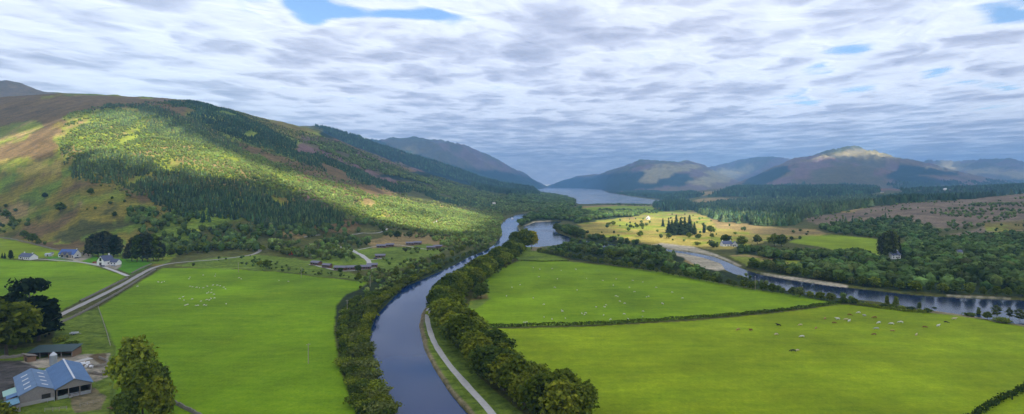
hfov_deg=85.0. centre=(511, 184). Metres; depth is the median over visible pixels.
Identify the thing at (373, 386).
shrub
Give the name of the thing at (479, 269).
broadleaf tree
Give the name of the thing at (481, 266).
broadleaf tree
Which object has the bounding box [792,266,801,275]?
broadleaf tree
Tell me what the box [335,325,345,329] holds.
shrub
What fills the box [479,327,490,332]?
broadleaf tree
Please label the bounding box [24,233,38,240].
broadleaf tree
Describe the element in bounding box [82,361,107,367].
stone wall
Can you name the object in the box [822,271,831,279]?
broadleaf tree
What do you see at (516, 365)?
broadleaf tree
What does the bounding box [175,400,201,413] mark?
stone wall
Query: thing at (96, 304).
stone wall
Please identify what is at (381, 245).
chalet
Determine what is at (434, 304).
broadleaf tree
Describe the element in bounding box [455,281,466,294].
broadleaf tree
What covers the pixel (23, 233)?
broadleaf tree
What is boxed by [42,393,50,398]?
window
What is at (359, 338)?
shrub
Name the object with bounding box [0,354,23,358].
stone wall
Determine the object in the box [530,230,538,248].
broadleaf tree
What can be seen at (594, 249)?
broadleaf tree
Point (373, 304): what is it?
shrub
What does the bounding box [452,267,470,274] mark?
broadleaf tree
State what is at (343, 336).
shrub
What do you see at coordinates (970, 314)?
shrub
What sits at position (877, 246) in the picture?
slender tree
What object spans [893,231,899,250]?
slender tree
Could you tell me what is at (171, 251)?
broadleaf tree
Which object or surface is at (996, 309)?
birch tree
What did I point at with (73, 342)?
shrub
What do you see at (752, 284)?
broadleaf tree
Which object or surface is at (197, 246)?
broadleaf tree
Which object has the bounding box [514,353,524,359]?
broadleaf tree
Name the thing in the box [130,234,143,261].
tree
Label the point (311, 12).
sky
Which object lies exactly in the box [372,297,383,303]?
shrub
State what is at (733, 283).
broadleaf tree
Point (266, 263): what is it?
broadleaf tree
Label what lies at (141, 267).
stone wall
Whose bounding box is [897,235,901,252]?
slender tree
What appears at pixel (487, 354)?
broadleaf tree
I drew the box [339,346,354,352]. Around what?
shrub
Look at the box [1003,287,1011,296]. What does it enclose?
broadleaf tree
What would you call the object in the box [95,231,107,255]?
slender tree
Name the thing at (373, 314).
shrub
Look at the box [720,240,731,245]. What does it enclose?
cottage
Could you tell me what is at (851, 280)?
broadleaf tree
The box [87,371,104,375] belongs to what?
stone wall
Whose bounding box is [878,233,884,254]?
slender tree
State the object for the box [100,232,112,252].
slender tree
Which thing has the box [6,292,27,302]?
slender tree
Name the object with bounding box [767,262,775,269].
broadleaf tree
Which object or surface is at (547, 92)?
cloud
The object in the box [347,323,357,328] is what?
shrub
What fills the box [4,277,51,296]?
pine tree
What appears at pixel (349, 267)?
chalet
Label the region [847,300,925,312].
hedge
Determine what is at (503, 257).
broadleaf tree
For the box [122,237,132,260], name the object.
slender tree
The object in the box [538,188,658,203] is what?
loch water
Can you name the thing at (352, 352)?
shrub
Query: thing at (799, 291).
broadleaf tree
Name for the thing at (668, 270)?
broadleaf tree
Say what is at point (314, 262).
chalet
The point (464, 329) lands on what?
broadleaf tree
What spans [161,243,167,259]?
slender tree
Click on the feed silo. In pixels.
(52, 358)
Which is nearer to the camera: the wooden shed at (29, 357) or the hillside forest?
the wooden shed at (29, 357)
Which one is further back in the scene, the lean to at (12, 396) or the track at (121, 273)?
the track at (121, 273)
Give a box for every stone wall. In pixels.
[0,237,59,249]
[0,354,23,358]
[61,269,155,322]
[79,277,127,301]
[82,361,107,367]
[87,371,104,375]
[132,263,151,272]
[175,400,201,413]
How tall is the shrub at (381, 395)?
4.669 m
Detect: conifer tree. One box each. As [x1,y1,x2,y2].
[665,219,669,232]
[665,221,676,234]
[673,215,678,232]
[676,217,684,234]
[682,217,687,234]
[687,215,692,232]
[692,222,696,234]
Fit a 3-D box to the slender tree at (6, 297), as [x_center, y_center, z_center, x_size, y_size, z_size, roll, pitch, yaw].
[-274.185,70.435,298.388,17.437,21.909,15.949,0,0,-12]
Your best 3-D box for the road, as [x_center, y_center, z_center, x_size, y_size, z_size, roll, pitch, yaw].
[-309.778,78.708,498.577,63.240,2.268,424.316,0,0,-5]
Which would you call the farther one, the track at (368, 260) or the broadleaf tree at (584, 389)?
the track at (368, 260)
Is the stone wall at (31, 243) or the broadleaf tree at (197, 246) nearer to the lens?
the broadleaf tree at (197, 246)
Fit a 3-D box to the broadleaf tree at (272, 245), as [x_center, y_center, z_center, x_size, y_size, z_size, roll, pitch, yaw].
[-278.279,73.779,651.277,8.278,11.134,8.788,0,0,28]
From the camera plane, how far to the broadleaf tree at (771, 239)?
717.75 m
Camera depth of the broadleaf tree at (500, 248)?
568.22 m
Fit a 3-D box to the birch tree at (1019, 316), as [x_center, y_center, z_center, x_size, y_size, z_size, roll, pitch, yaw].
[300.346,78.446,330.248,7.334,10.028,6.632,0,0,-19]
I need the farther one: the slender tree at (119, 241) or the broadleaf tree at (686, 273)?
the slender tree at (119, 241)
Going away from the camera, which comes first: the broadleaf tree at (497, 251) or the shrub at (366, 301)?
the shrub at (366, 301)
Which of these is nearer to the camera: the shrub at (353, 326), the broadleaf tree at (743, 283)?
the shrub at (353, 326)
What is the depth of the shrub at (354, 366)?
235.61 m
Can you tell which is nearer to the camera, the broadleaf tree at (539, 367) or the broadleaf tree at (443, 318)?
the broadleaf tree at (539, 367)
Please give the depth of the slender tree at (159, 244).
583.42 m
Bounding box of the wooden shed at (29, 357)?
[22,353,37,361]
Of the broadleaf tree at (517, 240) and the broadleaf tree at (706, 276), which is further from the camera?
the broadleaf tree at (517, 240)
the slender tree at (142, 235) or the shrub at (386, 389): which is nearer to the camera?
the shrub at (386, 389)
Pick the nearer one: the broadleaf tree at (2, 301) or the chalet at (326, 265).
the broadleaf tree at (2, 301)
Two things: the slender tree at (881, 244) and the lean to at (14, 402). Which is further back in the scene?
the slender tree at (881, 244)
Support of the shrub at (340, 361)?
on the ground
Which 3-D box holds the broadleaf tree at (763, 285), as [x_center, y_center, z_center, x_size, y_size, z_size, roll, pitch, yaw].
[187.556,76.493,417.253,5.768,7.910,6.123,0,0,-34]
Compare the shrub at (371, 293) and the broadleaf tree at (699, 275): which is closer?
the shrub at (371, 293)
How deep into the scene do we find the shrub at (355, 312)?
333.88 m
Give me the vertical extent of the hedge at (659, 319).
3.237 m
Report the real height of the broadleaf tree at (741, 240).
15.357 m
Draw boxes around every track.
[42,259,129,275]
[352,250,370,264]
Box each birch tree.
[990,305,1002,316]
[1005,307,1012,317]
[1013,309,1023,318]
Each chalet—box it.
[310,260,321,265]
[321,263,332,267]
[333,265,346,270]
[346,265,356,269]
[360,264,370,269]
[367,263,377,267]
[375,254,385,257]
[376,244,385,247]
[385,243,393,246]
[413,241,421,244]
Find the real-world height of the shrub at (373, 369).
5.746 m
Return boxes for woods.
[0,189,499,292]
[540,193,1023,299]
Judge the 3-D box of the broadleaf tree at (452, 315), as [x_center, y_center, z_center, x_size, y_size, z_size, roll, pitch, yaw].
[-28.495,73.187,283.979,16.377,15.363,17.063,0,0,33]
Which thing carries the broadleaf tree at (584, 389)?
on the ground
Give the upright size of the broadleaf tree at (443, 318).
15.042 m
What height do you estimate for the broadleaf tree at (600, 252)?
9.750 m
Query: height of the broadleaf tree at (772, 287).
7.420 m
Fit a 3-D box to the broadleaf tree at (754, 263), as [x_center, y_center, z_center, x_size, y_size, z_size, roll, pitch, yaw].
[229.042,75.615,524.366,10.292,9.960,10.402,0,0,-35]
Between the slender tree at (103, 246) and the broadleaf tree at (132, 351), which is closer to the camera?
the broadleaf tree at (132, 351)
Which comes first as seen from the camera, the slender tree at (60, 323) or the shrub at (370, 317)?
the slender tree at (60, 323)
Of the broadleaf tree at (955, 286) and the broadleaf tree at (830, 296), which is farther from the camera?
the broadleaf tree at (955, 286)
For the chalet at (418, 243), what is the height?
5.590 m
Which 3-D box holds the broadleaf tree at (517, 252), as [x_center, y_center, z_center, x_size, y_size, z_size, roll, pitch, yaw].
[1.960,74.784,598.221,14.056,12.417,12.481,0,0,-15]
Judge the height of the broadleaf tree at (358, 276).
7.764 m
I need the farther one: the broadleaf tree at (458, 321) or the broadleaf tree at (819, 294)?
the broadleaf tree at (819, 294)
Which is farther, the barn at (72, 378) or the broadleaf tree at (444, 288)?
the broadleaf tree at (444, 288)
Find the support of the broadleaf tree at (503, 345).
on the ground
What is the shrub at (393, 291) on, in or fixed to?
on the ground
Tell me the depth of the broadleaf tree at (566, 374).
195.16 m
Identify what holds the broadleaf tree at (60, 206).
on the ground
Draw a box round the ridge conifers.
[315,124,645,225]
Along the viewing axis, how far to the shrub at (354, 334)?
284.44 m
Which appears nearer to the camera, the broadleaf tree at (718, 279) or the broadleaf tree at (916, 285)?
the broadleaf tree at (916, 285)
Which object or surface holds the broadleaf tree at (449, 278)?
on the ground
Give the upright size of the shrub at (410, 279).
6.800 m
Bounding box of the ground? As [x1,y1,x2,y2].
[0,80,1023,413]
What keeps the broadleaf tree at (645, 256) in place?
on the ground
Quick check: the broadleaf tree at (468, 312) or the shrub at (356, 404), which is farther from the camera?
the broadleaf tree at (468, 312)
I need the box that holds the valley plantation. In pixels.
[616,178,1023,225]
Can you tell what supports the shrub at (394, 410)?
on the ground
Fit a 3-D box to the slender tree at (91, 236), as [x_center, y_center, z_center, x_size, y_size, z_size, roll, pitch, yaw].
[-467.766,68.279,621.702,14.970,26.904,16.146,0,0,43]
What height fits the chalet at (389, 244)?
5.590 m
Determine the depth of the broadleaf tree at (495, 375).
213.18 m
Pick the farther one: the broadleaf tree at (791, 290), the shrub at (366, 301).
the broadleaf tree at (791, 290)
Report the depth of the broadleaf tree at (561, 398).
180.83 m
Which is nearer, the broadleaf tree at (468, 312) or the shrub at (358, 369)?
the shrub at (358, 369)
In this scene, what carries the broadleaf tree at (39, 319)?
on the ground
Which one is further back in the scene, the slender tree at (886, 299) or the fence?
the slender tree at (886, 299)
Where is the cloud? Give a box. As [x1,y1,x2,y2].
[0,0,1023,184]
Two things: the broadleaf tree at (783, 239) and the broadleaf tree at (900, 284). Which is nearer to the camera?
the broadleaf tree at (900, 284)
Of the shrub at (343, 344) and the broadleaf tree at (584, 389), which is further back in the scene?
the shrub at (343, 344)
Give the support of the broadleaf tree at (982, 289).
on the ground
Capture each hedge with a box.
[485,300,849,326]
[521,260,568,261]
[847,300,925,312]
[963,382,1023,413]
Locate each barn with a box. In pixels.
[13,368,54,406]
[45,359,92,399]
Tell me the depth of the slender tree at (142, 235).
578.92 m
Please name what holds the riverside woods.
on the ground
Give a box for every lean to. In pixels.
[2,387,16,400]
[4,397,20,411]
[5,392,17,399]
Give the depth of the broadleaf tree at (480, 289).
388.97 m
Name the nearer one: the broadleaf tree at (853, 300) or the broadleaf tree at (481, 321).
the broadleaf tree at (481, 321)
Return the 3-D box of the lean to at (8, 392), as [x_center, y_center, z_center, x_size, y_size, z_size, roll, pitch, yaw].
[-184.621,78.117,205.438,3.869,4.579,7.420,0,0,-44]
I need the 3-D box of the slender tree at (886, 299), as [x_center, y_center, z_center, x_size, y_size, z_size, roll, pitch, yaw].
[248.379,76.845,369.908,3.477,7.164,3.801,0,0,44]
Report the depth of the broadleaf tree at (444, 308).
296.61 m
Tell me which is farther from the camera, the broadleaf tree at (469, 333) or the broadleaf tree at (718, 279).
the broadleaf tree at (718, 279)
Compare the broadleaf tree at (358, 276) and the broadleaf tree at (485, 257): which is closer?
the broadleaf tree at (358, 276)
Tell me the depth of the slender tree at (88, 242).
616.59 m
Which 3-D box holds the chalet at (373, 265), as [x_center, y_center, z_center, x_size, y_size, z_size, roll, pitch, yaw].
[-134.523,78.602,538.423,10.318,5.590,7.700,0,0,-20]
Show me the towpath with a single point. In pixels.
(464, 382)
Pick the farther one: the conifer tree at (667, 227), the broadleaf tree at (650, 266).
the conifer tree at (667, 227)
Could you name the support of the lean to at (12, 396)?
on the ground
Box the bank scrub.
[338,257,518,317]
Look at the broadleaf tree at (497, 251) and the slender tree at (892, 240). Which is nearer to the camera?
the broadleaf tree at (497, 251)
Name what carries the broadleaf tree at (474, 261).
on the ground
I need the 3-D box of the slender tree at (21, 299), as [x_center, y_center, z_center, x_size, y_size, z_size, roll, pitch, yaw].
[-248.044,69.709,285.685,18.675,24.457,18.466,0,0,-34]
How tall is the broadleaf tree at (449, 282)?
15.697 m
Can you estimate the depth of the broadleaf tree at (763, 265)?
513.18 m
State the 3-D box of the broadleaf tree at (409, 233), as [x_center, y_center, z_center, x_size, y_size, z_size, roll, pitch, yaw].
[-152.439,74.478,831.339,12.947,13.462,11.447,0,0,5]
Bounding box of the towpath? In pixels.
[425,308,495,413]
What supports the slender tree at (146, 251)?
on the ground
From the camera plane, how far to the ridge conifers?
3029.10 m
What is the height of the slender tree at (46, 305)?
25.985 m
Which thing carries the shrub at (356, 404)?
on the ground
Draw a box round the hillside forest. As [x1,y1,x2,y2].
[56,99,576,245]
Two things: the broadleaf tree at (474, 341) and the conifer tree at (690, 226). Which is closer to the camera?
the broadleaf tree at (474, 341)
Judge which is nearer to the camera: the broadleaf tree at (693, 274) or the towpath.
the towpath
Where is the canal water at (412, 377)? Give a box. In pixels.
[370,210,536,413]
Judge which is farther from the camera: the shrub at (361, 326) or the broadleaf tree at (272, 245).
the broadleaf tree at (272, 245)
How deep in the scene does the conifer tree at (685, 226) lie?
880.19 m
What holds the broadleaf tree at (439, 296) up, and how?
on the ground
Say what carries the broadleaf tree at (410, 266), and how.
on the ground
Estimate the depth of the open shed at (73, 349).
260.54 m
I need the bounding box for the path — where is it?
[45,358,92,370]
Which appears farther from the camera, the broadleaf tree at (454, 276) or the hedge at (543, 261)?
the hedge at (543, 261)
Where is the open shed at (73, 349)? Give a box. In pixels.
[27,343,82,358]
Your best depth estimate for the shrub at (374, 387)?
213.19 m
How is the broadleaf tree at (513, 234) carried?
on the ground
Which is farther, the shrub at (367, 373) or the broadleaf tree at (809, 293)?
the broadleaf tree at (809, 293)
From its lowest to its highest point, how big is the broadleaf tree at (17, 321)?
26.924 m
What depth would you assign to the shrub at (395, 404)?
197.74 m
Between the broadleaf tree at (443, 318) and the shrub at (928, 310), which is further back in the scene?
the shrub at (928, 310)
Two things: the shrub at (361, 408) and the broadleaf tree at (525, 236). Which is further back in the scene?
the broadleaf tree at (525, 236)
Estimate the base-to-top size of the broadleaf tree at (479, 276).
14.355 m
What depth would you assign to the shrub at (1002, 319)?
321.05 m
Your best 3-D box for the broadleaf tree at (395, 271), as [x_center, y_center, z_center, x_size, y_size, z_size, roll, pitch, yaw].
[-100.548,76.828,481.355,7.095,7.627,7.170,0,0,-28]
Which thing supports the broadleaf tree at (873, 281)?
on the ground
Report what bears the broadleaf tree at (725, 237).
on the ground
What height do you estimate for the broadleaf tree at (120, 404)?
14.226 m
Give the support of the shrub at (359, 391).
on the ground
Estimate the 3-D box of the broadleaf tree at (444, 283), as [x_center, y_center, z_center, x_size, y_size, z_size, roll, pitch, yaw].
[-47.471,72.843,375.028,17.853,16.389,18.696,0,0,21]
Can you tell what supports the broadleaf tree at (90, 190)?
on the ground
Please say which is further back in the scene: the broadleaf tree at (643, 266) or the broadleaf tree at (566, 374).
the broadleaf tree at (643, 266)
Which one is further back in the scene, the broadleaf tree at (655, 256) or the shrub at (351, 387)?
the broadleaf tree at (655, 256)
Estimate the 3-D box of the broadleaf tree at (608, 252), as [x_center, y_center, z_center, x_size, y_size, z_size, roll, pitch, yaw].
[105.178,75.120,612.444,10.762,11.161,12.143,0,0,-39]
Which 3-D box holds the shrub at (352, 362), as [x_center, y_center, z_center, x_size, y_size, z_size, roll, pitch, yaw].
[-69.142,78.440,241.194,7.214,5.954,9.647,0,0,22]
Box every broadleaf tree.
[0,297,11,304]
[0,303,39,354]
[0,402,18,413]
[1,210,11,217]
[5,301,45,348]
[9,218,16,224]
[19,230,29,236]
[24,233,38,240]
[54,202,66,211]
[87,188,94,194]
[102,334,160,389]
[108,387,140,413]
[120,360,161,413]
[138,375,177,413]
[152,359,172,383]
[167,248,175,255]
[177,245,186,252]
[190,242,202,252]
[262,259,270,268]
[270,243,275,251]
[354,265,361,271]
[355,272,361,280]
[391,269,398,274]
[393,231,401,238]
[406,230,413,237]
[408,264,414,269]
[425,288,448,304]
[425,297,461,320]
[426,296,435,311]
[428,293,454,310]
[429,281,451,291]
[429,285,452,293]
[432,300,462,325]
[436,279,456,284]
[436,310,455,330]
[437,276,455,282]
[438,319,478,340]
[440,272,459,279]
[441,314,479,342]
[442,313,464,335]
[449,293,467,308]
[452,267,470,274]
[452,325,479,349]
[453,270,469,276]
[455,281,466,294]
[456,277,470,292]
[459,308,483,319]
[459,328,484,357]
[461,333,493,360]
[463,276,472,290]
[464,259,482,265]
[465,344,486,373]
[465,344,513,383]
[468,274,478,287]
[470,270,485,282]
[471,316,489,328]
[472,263,488,275]
[473,254,491,262]
[473,267,486,278]
[473,283,489,298]
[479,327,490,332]
[483,262,493,274]
[484,353,514,390]
[485,326,517,347]
[487,251,496,256]
[487,262,496,272]
[489,248,501,255]
[491,245,505,251]
[493,257,503,270]
[496,342,510,349]
[497,254,507,264]
[497,357,533,388]
[499,241,513,246]
[504,252,514,260]
[505,370,535,404]
[507,231,520,241]
[507,348,524,356]
[508,237,520,242]
[510,249,519,258]
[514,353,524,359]
[515,243,525,250]
[517,228,534,245]
[518,373,557,413]
[525,360,550,373]
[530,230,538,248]
[538,378,584,413]
[546,367,581,383]
[571,379,599,413]
[578,228,584,235]
[581,246,587,254]
[591,246,597,254]
[597,249,602,255]
[603,248,612,255]
[615,250,625,257]
[615,259,621,264]
[640,262,645,270]
[641,253,651,260]
[646,264,654,269]
[651,254,658,264]
[659,266,666,273]
[665,268,670,273]
[676,269,682,276]
[682,270,689,277]
[689,271,696,278]
[695,272,703,280]
[703,273,710,281]
[706,225,713,232]
[714,276,722,282]
[721,234,731,240]
[730,280,737,286]
[736,236,747,243]
[739,280,747,287]
[747,281,755,288]
[750,260,760,267]
[753,234,762,243]
[759,261,767,270]
[759,282,766,288]
[766,233,779,245]
[766,284,777,290]
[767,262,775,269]
[775,235,788,245]
[776,264,785,271]
[787,287,795,295]
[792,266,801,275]
[793,287,805,296]
[799,267,811,277]
[806,291,813,297]
[812,270,821,277]
[814,291,825,299]
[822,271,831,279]
[823,292,836,300]
[833,272,846,280]
[840,296,847,302]
[847,276,854,283]
[850,297,858,304]
[856,275,868,285]
[868,277,881,287]
[884,280,891,286]
[893,280,905,289]
[908,281,922,292]
[924,281,934,292]
[935,283,949,292]
[949,281,962,293]
[963,283,974,292]
[978,286,987,294]
[982,311,993,319]
[992,285,1003,295]
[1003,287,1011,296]
[1014,285,1023,297]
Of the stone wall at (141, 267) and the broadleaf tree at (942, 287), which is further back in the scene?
the stone wall at (141, 267)
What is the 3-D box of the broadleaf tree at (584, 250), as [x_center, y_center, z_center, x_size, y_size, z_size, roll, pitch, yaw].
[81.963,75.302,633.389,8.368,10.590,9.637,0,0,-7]
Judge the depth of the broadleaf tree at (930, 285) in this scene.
412.60 m
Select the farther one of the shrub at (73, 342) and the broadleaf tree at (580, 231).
the broadleaf tree at (580, 231)
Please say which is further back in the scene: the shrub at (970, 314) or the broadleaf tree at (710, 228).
the broadleaf tree at (710, 228)
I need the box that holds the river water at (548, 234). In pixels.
[524,221,1023,324]
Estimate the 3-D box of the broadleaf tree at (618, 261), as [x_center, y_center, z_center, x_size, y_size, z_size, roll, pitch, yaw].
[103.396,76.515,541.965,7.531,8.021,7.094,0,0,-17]
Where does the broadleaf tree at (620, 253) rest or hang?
on the ground
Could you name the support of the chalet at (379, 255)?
on the ground
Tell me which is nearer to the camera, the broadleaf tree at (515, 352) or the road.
the broadleaf tree at (515, 352)
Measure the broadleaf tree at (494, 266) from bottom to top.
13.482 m
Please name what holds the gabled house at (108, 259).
on the ground
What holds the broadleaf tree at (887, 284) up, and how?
on the ground
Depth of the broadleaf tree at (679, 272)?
482.17 m
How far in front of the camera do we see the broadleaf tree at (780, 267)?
498.83 m
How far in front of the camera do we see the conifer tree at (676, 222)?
907.41 m
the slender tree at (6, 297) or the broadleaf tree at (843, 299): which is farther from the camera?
the broadleaf tree at (843, 299)
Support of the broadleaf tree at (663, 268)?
on the ground
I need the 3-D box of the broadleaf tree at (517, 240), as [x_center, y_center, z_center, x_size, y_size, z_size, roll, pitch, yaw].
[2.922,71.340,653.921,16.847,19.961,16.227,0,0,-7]
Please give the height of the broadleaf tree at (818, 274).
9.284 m
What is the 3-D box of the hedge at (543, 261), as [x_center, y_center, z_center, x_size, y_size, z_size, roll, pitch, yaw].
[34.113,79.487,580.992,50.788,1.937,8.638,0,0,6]
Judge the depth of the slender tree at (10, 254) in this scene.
590.91 m
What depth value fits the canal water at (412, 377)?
270.50 m
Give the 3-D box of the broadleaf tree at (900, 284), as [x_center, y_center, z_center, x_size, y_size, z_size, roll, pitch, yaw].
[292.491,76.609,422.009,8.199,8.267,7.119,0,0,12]
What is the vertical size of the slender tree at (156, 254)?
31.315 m
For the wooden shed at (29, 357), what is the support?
on the ground
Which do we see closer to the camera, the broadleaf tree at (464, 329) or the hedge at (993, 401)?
the hedge at (993, 401)
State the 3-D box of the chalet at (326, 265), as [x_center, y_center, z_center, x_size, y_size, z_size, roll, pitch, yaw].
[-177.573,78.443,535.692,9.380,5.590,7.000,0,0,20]
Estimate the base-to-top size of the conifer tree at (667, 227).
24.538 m
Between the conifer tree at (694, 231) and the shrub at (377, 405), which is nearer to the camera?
the shrub at (377, 405)
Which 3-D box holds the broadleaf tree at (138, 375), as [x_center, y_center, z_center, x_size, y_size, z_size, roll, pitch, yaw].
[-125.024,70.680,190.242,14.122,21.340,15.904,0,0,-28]
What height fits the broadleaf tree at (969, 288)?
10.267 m
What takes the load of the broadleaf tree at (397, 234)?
on the ground
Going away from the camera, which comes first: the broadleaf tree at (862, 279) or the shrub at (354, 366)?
the shrub at (354, 366)
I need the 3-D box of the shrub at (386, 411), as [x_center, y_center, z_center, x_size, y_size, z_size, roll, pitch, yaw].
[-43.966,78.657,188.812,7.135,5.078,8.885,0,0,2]
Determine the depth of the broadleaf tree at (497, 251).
550.71 m
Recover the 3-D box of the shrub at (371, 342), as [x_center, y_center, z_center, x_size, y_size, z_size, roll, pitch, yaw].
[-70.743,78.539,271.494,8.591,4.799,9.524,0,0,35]
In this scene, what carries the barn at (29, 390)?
on the ground
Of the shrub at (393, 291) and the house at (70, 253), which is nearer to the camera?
the shrub at (393, 291)
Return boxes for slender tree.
[0,295,11,302]
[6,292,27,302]
[7,250,14,259]
[14,297,28,341]
[23,294,62,341]
[48,298,64,334]
[81,238,91,255]
[83,234,93,255]
[87,232,104,256]
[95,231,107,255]
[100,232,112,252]
[106,235,122,256]
[114,237,124,255]
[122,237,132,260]
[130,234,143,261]
[139,233,144,260]
[139,233,153,261]
[149,233,163,260]
[155,236,163,260]
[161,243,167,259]
[876,235,881,255]
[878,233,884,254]
[882,231,894,256]
[884,295,889,303]
[890,231,897,254]
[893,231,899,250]
[893,296,899,304]
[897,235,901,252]
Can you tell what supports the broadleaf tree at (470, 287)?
on the ground
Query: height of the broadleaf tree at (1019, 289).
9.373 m
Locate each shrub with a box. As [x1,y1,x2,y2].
[52,335,69,342]
[65,340,78,343]
[332,356,353,366]
[333,328,349,336]
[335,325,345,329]
[337,314,348,319]
[337,334,350,341]
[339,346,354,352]
[339,365,352,373]
[340,341,348,346]
[341,358,360,367]
[343,392,368,404]
[344,376,360,385]
[345,342,357,346]
[345,347,363,357]
[346,330,360,337]
[346,356,367,361]
[346,384,359,390]
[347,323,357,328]
[348,309,366,314]
[348,389,362,395]
[350,363,361,371]
[351,335,369,342]
[351,399,369,412]
[352,366,364,372]
[354,324,371,329]
[355,327,372,334]
[355,350,373,356]
[355,357,381,367]
[355,400,375,413]
[356,341,376,345]
[356,369,383,379]
[357,342,376,351]
[359,299,372,304]
[360,313,374,320]
[361,384,378,393]
[362,312,379,317]
[362,398,397,412]
[364,291,380,295]
[364,389,377,398]
[366,379,387,387]
[366,383,385,389]
[367,303,379,308]
[368,385,393,394]
[369,368,383,372]
[371,393,393,399]
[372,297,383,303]
[372,394,391,401]
[376,406,392,413]
[380,398,402,406]
[387,288,396,293]
[389,407,397,413]
[400,277,413,281]
[923,307,933,312]
[961,312,976,316]
[990,316,1012,323]
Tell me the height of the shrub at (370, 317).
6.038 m
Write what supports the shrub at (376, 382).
on the ground
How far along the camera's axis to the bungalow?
592.20 m
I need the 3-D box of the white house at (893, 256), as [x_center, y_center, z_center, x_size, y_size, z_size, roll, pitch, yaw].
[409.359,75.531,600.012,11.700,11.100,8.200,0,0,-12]
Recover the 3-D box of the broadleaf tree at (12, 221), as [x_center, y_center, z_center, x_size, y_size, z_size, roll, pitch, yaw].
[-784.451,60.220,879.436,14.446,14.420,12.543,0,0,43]
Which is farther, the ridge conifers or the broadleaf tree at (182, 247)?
the ridge conifers
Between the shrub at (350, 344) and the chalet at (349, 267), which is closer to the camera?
the shrub at (350, 344)
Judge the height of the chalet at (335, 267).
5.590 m
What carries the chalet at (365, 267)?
on the ground
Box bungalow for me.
[18,251,38,259]
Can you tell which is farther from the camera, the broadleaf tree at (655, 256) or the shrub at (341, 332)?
the broadleaf tree at (655, 256)
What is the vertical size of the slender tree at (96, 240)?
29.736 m
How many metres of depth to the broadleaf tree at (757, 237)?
742.07 m
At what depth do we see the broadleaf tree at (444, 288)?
349.03 m
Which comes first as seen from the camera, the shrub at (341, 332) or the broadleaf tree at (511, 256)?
the shrub at (341, 332)
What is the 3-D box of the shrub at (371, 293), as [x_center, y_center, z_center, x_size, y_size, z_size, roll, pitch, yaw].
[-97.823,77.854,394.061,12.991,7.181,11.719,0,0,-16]
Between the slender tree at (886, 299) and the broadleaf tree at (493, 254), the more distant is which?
the broadleaf tree at (493, 254)
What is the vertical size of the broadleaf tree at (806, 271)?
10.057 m
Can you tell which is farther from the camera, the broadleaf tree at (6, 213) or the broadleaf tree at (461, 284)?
the broadleaf tree at (6, 213)
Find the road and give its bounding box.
[62,249,261,315]
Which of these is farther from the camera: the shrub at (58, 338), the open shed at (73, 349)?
the shrub at (58, 338)
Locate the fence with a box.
[98,307,110,345]
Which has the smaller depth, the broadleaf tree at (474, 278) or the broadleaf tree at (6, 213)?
the broadleaf tree at (474, 278)
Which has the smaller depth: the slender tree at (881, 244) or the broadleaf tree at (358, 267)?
the broadleaf tree at (358, 267)
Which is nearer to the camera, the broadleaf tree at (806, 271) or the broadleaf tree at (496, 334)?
the broadleaf tree at (496, 334)
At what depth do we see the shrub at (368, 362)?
238.19 m
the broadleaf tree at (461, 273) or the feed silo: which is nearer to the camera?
the feed silo
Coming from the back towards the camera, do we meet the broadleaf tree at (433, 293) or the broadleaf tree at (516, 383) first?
the broadleaf tree at (433, 293)
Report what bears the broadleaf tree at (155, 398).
on the ground
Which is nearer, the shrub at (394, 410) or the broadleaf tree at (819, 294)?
the shrub at (394, 410)
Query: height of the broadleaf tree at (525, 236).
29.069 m
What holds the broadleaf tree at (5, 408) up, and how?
on the ground
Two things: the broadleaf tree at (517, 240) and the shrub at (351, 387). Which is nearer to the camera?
the shrub at (351, 387)
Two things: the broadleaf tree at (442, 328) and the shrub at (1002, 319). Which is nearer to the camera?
the broadleaf tree at (442, 328)
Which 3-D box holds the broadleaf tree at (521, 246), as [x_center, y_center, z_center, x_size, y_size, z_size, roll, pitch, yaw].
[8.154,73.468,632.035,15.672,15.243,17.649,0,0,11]
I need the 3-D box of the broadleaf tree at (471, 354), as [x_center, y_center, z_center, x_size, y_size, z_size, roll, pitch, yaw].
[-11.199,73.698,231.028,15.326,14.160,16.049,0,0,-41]
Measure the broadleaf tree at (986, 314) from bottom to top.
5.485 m
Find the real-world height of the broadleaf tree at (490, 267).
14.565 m
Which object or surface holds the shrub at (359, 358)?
on the ground
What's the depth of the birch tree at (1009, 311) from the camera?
336.50 m
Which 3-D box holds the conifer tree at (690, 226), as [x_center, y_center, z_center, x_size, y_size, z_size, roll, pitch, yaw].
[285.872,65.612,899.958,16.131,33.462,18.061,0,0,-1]
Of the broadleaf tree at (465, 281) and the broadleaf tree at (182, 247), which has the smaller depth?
the broadleaf tree at (465, 281)
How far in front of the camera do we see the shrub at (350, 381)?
220.86 m
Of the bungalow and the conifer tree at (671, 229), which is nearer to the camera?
the bungalow
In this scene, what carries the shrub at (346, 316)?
on the ground
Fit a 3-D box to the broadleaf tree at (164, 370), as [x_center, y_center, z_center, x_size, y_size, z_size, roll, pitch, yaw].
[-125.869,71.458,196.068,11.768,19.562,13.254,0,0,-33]
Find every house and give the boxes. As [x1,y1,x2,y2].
[58,249,81,257]
[97,253,121,265]
[888,250,900,258]
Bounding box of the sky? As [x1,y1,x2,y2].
[281,0,1023,185]
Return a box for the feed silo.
[49,352,56,365]
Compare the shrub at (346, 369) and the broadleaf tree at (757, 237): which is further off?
the broadleaf tree at (757, 237)
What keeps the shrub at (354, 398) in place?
on the ground
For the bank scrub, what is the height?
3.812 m
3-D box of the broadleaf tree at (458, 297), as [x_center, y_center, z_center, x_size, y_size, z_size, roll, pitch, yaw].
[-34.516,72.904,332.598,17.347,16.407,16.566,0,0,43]

